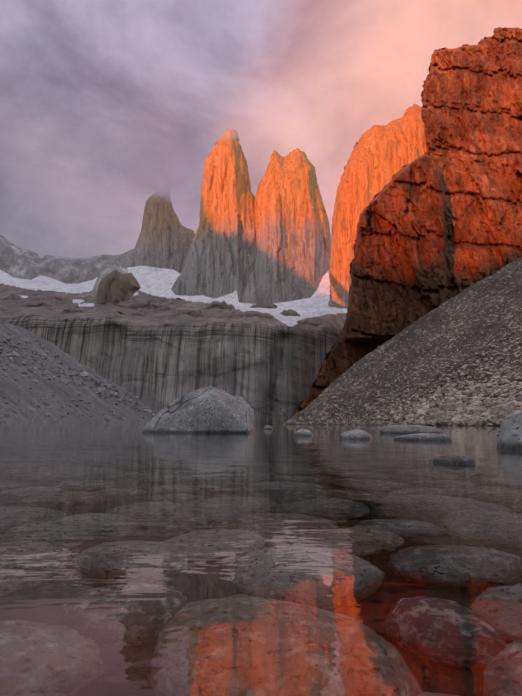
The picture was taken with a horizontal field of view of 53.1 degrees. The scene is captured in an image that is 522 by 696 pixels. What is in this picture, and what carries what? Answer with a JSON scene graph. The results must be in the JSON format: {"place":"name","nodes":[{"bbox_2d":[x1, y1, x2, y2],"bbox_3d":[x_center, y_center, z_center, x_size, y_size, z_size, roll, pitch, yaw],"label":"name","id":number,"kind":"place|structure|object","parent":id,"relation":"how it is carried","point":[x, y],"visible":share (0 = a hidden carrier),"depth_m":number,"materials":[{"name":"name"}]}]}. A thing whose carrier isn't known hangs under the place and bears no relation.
{"place":"outdoors","nodes":[
{"label":"outdoors","id":0,"kind":"place"},
{"bbox_2d":[0,305,13,310],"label":"rock","id":1,"kind":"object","parent":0,"point":[6,308],"depth_m":775.56,"materials":[{"name":"grey stone"}]},
{"bbox_2d":[1,294,22,300],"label":"rock","id":2,"kind":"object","parent":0,"point":[11,297],"depth_m":1179.71,"materials":[{"name":"stone"}]},
{"bbox_2d":[17,300,56,306],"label":"rock","id":3,"kind":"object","parent":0,"point":[29,303],"depth_m":797.27,"materials":[{"name":"stone"}]},
{"bbox_2d":[46,295,69,299],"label":"rock","id":4,"kind":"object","parent":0,"point":[59,297],"depth_m":1215.28,"materials":[{"name":"stone"}]},
{"bbox_2d":[0,235,120,283],"bbox_3d":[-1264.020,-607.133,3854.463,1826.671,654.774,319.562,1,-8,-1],"label":"ridge terrain","id":5,"kind":"structure","parent":0,"point":[16,261],"depth_m":3774.65,"materials":[{"name":"grey stone"}]},
{"bbox_2d":[59,306,87,312],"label":"rock","id":6,"kind":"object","parent":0,"point":[72,309],"depth_m":701.28,"materials":[{"name":"grey stone"}]},
{"bbox_2d":[0,322,151,422],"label":"scree","id":7,"kind":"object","parent":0,"point":[19,394],"depth_m":354.62,"materials":[{"name":"grey gravel"}]},
{"bbox_2d":[0,332,155,421],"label":"talus blocks","id":8,"kind":"structure","parent":7,"relation":"on","point":[83,374],"depth_m":384.11,"materials":[{"name":"grey stone"}]},
{"bbox_2d":[91,264,127,293],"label":"snow","id":9,"kind":"structure","parent":0,"point":[111,268],"depth_m":1303.12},
{"bbox_2d":[92,311,128,317],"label":"rock","id":10,"kind":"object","parent":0,"point":[117,314],"depth_m":537.90,"materials":[{"name":"grey stone"}]},
{"bbox_2d":[96,270,140,303],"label":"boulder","id":11,"kind":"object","parent":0,"point":[115,287],"depth_m":958.66,"materials":[{"name":"brown stone"}]},
{"bbox_2d":[127,310,144,314],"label":"rock","id":12,"kind":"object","parent":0,"point":[132,312],"depth_m":811.16,"materials":[{"name":"grey stone"}]},
{"bbox_2d":[109,193,194,290],"bbox_3d":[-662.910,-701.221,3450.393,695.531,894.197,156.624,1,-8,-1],"label":"rock spire","id":13,"kind":"structure","parent":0,"point":[165,238],"depth_m":3408.52,"materials":[{"name":"stone"}]},
{"bbox_2d":[128,302,175,308],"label":"rock","id":14,"kind":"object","parent":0,"point":[148,305],"depth_m":1021.89,"materials":[{"name":"stone"}]},
{"bbox_2d":[130,169,174,192],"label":"cloud","id":15,"kind":"structure","parent":0,"point":[149,181],"depth_m":3278.68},
{"bbox_2d":[147,160,191,199],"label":"cloud","id":16,"kind":"structure","parent":0,"point":[180,171],"depth_m":3337.88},
{"bbox_2d":[0,266,346,423],"bbox_3d":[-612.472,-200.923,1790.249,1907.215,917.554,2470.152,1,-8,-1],"label":"headwall","id":17,"kind":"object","parent":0,"point":[155,361],"depth_m":567.38,"materials":[{"name":"grey stone"}]},
{"bbox_2d":[165,298,185,302],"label":"rock","id":18,"kind":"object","parent":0,"point":[176,300],"depth_m":1259.75,"materials":[{"name":"grey stone"}]},
{"bbox_2d":[175,310,206,315],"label":"rock","id":19,"kind":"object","parent":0,"point":[194,313],"depth_m":826.30,"materials":[{"name":"grey stone"}]},
{"bbox_2d":[173,129,255,302],"bbox_3d":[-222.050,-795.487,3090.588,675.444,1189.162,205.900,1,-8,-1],"label":"tower","id":20,"kind":"structure","parent":0,"point":[219,260],"depth_m":3036.03,"materials":[{"name":"stone"}]},
{"bbox_2d":[202,301,234,308],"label":"rock","id":21,"kind":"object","parent":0,"point":[219,305],"depth_m":1111.28,"materials":[{"name":"stone"}]},
{"bbox_2d":[224,311,273,317],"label":"rock","id":22,"kind":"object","parent":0,"point":[253,313],"depth_m":814.52,"materials":[{"name":"grey stone"}]},
{"bbox_2d":[0,422,521,695],"bbox_3d":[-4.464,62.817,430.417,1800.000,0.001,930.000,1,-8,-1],"label":"lake water","id":23,"kind":"structure","parent":0,"point":[283,560],"depth_m":0.38,"materials":[{"name":"grey liquid"}]},
{"bbox_2d":[141,386,256,432],"bbox_3d":[-0.510,0.766,6.228,1.116,0.604,1.745,-6,-11,38],"label":"boulder","id":24,"kind":"object","parent":23,"relation":"in","point":[208,409],"visible":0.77,"depth_m":5.70,"materials":[{"name":"stone"}]},
{"bbox_2d":[294,428,312,435],"bbox_3d":[0.372,0.770,4.578,0.170,0.128,0.128,1,-8,-1],"label":"rock","id":25,"kind":"object","parent":23,"relation":"in","point":[303,432],"visible":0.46,"depth_m":4.55,"materials":[{"name":"grey stone"}]},
{"bbox_2d":[339,429,371,438],"bbox_3d":[0.682,0.651,3.753,0.235,0.132,0.198,1,-8,-1],"label":"rock","id":26,"kind":"object","parent":23,"relation":"in","point":[357,434],"visible":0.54,"depth_m":3.72,"materials":[{"name":"grey stone"}]},
{"bbox_2d":[379,424,442,433],"bbox_3d":[1.855,1.034,6.460,0.765,0.175,0.388,-3,-9,24],"label":"rock slab","id":27,"kind":"object","parent":23,"relation":"in","point":[405,429],"visible":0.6,"depth_m":6.36,"materials":[{"name":"grey stone"}]},
{"bbox_2d":[394,433,451,440],"bbox_3d":[1.096,0.633,3.544,0.380,0.113,0.166,-3,-9,21],"label":"rock slab","id":28,"kind":"object","parent":23,"relation":"in","point":[428,437],"visible":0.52,"depth_m":3.49,"materials":[{"name":"grey stone"}]},
{"bbox_2d":[433,455,475,464],"bbox_3d":[0.515,0.327,1.389,0.108,0.085,0.063,-4,-10,30],"label":"flat rock","id":29,"kind":"object","parent":23,"relation":"in","point":[456,459],"visible":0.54,"depth_m":1.37,"materials":[{"name":"grey stone"}]},
{"bbox_2d":[496,412,521,449],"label":"boulder","id":30,"kind":"object","parent":23,"relation":"in","point":[509,434],"visible":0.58,"depth_m":2.27,"materials":[{"name":"stone"}]},
{"bbox_2d":[0,0,521,258],"label":"sky","id":31,"kind":"structure","parent":0,"point":[94,94],"materials":[{"name":"purple"}]},
{"bbox_2d":[249,302,277,308],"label":"rock","id":32,"kind":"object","parent":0,"point":[266,305],"depth_m":1349.77,"materials":[{"name":"grey stone"}]},
{"bbox_2d":[241,148,330,303],"bbox_3d":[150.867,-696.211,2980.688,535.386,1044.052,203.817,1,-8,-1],"label":"rock spire","id":33,"kind":"structure","parent":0,"point":[293,249],"depth_m":2927.05,"materials":[{"name":"stone"}]},
{"bbox_2d":[280,309,300,315],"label":"rock","id":34,"kind":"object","parent":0,"point":[290,312],"depth_m":999.44,"materials":[{"name":"grey stone"}]},
{"bbox_2d":[297,318,321,323],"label":"rock","id":35,"kind":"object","parent":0,"point":[317,320],"depth_m":757.34,"materials":[{"name":"grey stone"}]},
{"bbox_2d":[329,104,425,306],"bbox_3d":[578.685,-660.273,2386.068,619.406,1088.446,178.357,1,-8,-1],"label":"rock tower","id":36,"kind":"structure","parent":0,"point":[380,157],"depth_m":2354.26,"materials":[{"name":"stone"}]},
{"bbox_2d":[281,257,521,425],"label":"scree slope","id":37,"kind":"structure","parent":0,"point":[442,313],"depth_m":413.54,"materials":[{"name":"grey gravel"}]},
{"bbox_2d":[287,265,521,425],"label":"talus blocks","id":38,"kind":"structure","parent":37,"relation":"on","point":[451,406],"depth_m":318.95,"materials":[{"name":"grey stone"}]},
{"bbox_2d":[292,27,521,415],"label":"cliff terrain","id":39,"kind":"structure","parent":0,"point":[439,222],"depth_m":673.15,"materials":[{"name":"orange stone"}]}
]}

